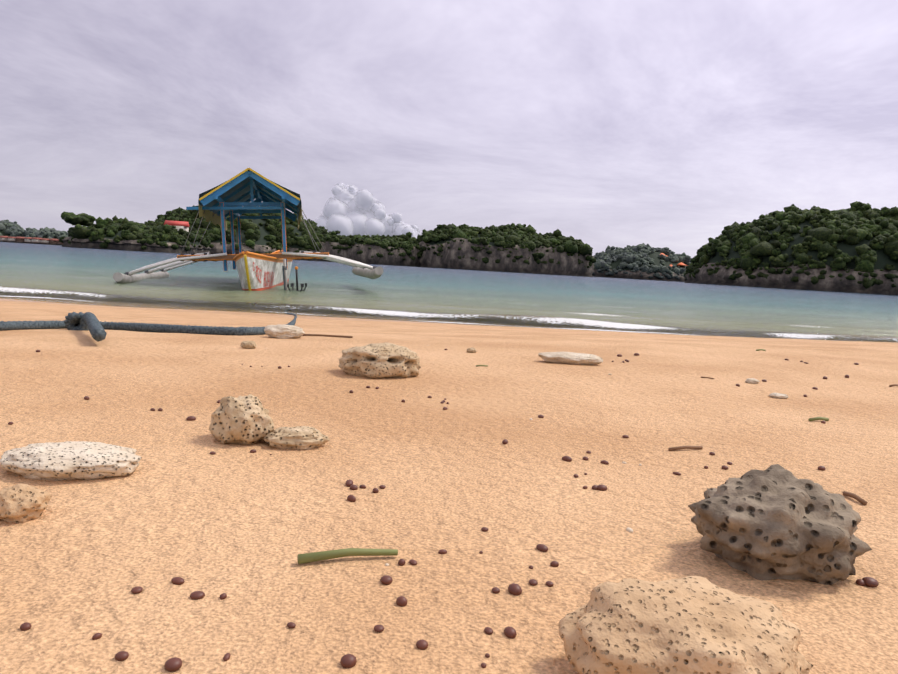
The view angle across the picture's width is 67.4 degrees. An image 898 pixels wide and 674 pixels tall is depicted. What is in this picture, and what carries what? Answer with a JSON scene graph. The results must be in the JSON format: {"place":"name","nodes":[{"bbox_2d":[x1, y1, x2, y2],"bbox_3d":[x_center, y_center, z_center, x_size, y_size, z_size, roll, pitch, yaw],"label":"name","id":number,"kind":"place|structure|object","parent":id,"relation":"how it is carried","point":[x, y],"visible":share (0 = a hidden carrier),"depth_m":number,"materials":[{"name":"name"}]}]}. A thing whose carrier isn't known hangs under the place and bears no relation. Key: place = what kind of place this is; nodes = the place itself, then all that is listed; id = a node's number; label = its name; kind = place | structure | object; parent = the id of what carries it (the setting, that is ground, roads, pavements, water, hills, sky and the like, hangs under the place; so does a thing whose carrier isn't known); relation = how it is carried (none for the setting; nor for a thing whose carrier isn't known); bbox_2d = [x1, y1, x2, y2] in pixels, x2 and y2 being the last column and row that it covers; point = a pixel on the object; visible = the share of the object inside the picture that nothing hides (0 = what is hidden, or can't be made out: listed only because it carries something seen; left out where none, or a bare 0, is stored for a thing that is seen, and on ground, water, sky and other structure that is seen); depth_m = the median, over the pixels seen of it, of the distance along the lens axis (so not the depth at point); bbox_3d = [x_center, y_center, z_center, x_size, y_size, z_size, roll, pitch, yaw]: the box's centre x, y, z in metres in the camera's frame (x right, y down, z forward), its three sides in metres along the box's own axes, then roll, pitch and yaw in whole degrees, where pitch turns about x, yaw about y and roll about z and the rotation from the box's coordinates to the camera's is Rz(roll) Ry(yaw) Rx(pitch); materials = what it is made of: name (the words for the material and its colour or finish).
{"place":"outdoors","nodes":[
{"label":"outdoors","id":0,"kind":"place"},
{"bbox_2d":[0,219,22,241],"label":"island","id":1,"kind":"structure","parent":0,"point":[7,227],"depth_m":727.00,"materials":[{"name":"green plant"}]},
{"bbox_2d":[8,227,68,244],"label":"island","id":2,"kind":"structure","parent":0,"point":[49,233],"depth_m":681.19,"materials":[{"name":"green plant"}]},
{"bbox_2d":[136,205,340,260],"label":"island","id":3,"kind":"structure","parent":0,"point":[261,236],"depth_m":261.88,"materials":[{"name":"green plant"}]},
{"bbox_2d":[315,183,419,238],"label":"cloud","id":4,"kind":"structure","parent":0,"point":[348,210],"depth_m":2454.55,"materials":[{"name":"white"}]},
{"bbox_2d":[314,232,421,266],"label":"island","id":5,"kind":"structure","parent":0,"point":[397,250],"depth_m":263.12,"materials":[{"name":"green plant"}]},
{"bbox_2d":[0,290,897,673],"bbox_3d":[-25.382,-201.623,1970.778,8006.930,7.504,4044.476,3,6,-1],"label":"beach sand","id":6,"kind":"structure","parent":0,"point":[240,526],"depth_m":0.20,"materials":[{"name":"beige sand"}]},
{"bbox_2d":[0,483,51,522],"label":"coral rock","id":7,"kind":"object","parent":6,"relation":"on","point":[21,503],"visible":1,"depth_m":0.15,"materials":[{"name":"beige stone"}]},
{"bbox_2d":[0,441,141,480],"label":"coral rock","id":8,"kind":"object","parent":6,"relation":"on","point":[66,460],"visible":1,"depth_m":0.18,"materials":[{"name":"white stone"}]},
{"bbox_2d":[0,266,296,341],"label":"mooring rope","id":9,"kind":"object","parent":6,"relation":"on","point":[92,324],"visible":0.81,"depth_m":0.61,"materials":[{"name":"grey fabric"}]},
{"bbox_2d":[209,394,273,444],"bbox_3d":[-0.072,0.030,0.231,0.020,0.021,0.018,0,7,-29],"label":"coral rock","id":10,"kind":"object","parent":6,"relation":"on","point":[245,420],"visible":1,"depth_m":0.23,"materials":[{"name":"beige stone"}]},
{"bbox_2d":[240,341,255,348],"bbox_3d":[-0.146,0.006,0.489,0.012,0.006,0.010,3,6,-1],"label":"coral pebble","id":11,"kind":"object","parent":6,"relation":"on","point":[248,344],"visible":1,"depth_m":0.49,"materials":[{"name":"beige stone"}]},
{"bbox_2d":[264,324,304,338],"bbox_3d":[-0.146,-0.004,0.598,0.036,0.014,0.025,3,6,-1],"label":"coral rock","id":12,"kind":"object","parent":6,"relation":"on","point":[280,331],"visible":0.96,"depth_m":0.59,"materials":[{"name":"beige stone"}]},
{"bbox_2d":[263,426,329,449],"bbox_3d":[-0.052,0.035,0.231,0.023,0.008,0.016,3,6,-1],"label":"coral rock","id":13,"kind":"object","parent":6,"relation":"on","point":[302,437],"visible":1,"depth_m":0.23,"materials":[{"name":"beige stone"}]},
{"bbox_2d":[297,334,397,563],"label":"sticks","id":14,"kind":"object","parent":6,"relation":"on","point":[317,556],"visible":0.88,"depth_m":0.14,"materials":[{"name":"green wood"}]},
{"bbox_2d":[338,342,420,378],"bbox_3d":[-0.040,0.015,0.386,0.047,0.024,0.035,3,6,-1],"label":"coral rock","id":15,"kind":"object","parent":6,"relation":"on","point":[382,360],"visible":0.9,"depth_m":0.38,"materials":[{"name":"beige stone"}]},
{"bbox_2d":[8,348,897,671],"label":"pebbles","id":16,"kind":"object","parent":6,"relation":"on","point":[346,660],"visible":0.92,"depth_m":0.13,"materials":[{"name":"brown stone"}]},
{"bbox_2d":[466,347,476,352],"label":"coral pebble","id":17,"kind":"object","parent":6,"relation":"on","point":[471,350],"visible":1,"depth_m":0.53,"materials":[{"name":"beige stone"}]},
{"bbox_2d":[538,352,602,364],"bbox_3d":[0.088,0.016,0.491,0.047,0.010,0.028,3,6,-1],"label":"flat stone","id":18,"kind":"object","parent":6,"relation":"on","point":[573,358],"visible":0.98,"depth_m":0.48,"materials":[{"name":"beige stone"}]},
{"bbox_2d":[559,576,813,673],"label":"coral rock","id":19,"kind":"object","parent":6,"relation":"on","point":[694,625],"visible":0.98,"depth_m":0.10,"materials":[{"name":"beige stone"}]},
{"bbox_2d":[745,378,759,383],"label":"coral pebble","id":20,"kind":"object","parent":6,"relation":"on","point":[752,380],"visible":1,"depth_m":0.44,"materials":[{"name":"white stone"}]},
{"bbox_2d":[768,393,787,398],"bbox_3d":[0.189,0.034,0.387,0.011,0.004,0.009,3,6,-1],"label":"coral pebble","id":21,"kind":"object","parent":6,"relation":"on","point":[779,395],"visible":1,"depth_m":0.38,"materials":[{"name":"white stone"}]},
{"bbox_2d":[688,464,871,584],"bbox_3d":[0.076,0.045,0.158,0.039,0.028,0.033,3,6,-1],"label":"coral rock","id":22,"kind":"object","parent":6,"relation":"on","point":[775,521],"visible":1,"depth_m":0.15,"materials":[{"name":"grey stone"}]},
{"bbox_2d":[0,242,897,341],"bbox_3d":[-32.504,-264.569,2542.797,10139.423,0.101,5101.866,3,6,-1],"label":"sea water","id":23,"kind":"structure","parent":0,"point":[603,302],"depth_m":13.55,"materials":[{"name":"teal liquid"}]},
{"bbox_2d":[0,236,62,244],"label":"pier huts","id":24,"kind":"object","parent":23,"relation":"in","point":[32,239],"visible":0.67,"depth_m":607.98,"materials":[{"name":"brown wood"}]},
{"bbox_2d":[59,211,210,253],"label":"islet","id":25,"kind":"object","parent":23,"relation":"in","point":[116,233],"visible":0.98,"depth_m":198.84,"materials":[{"name":"green plant"}]},
{"bbox_2d":[164,220,189,231],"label":"house","id":26,"kind":"structure","parent":25,"relation":"on","point":[184,225],"depth_m":216.89,"materials":[{"name":"red"}]},
{"bbox_2d":[113,168,382,305],"bbox_3d":[-3.864,-1.787,13.776,4.287,2.568,7.380,-3,7,-13],"label":"outrigger boat","id":27,"kind":"object","parent":23,"relation":"on","point":[234,197],"visible":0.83,"depth_m":11.54,"materials":[{"name":"paint"}]},
{"bbox_2d":[591,243,691,281],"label":"island","id":28,"kind":"object","parent":23,"relation":"in","point":[642,261],"visible":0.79,"depth_m":324.41,"materials":[{"name":"green"}]},
{"bbox_2d":[660,253,687,268],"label":"rooftops","id":29,"kind":"object","parent":28,"relation":"on","point":[682,264],"visible":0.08,"depth_m":324.97,"materials":[{"name":"orange"}]},
{"bbox_2d":[0,0,897,257],"label":"sky","id":30,"kind":"structure","parent":0,"point":[671,124],"materials":[{"name":"grey"}]},
{"bbox_2d":[417,223,595,276],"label":"island","id":31,"kind":"structure","parent":0,"point":[517,248],"depth_m":253.99,"materials":[{"name":"green plant"}]},
{"bbox_2d":[684,201,897,294],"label":"island","id":32,"kind":"structure","parent":0,"point":[853,248],"depth_m":174.09,"materials":[{"name":"green plant"}]}
]}

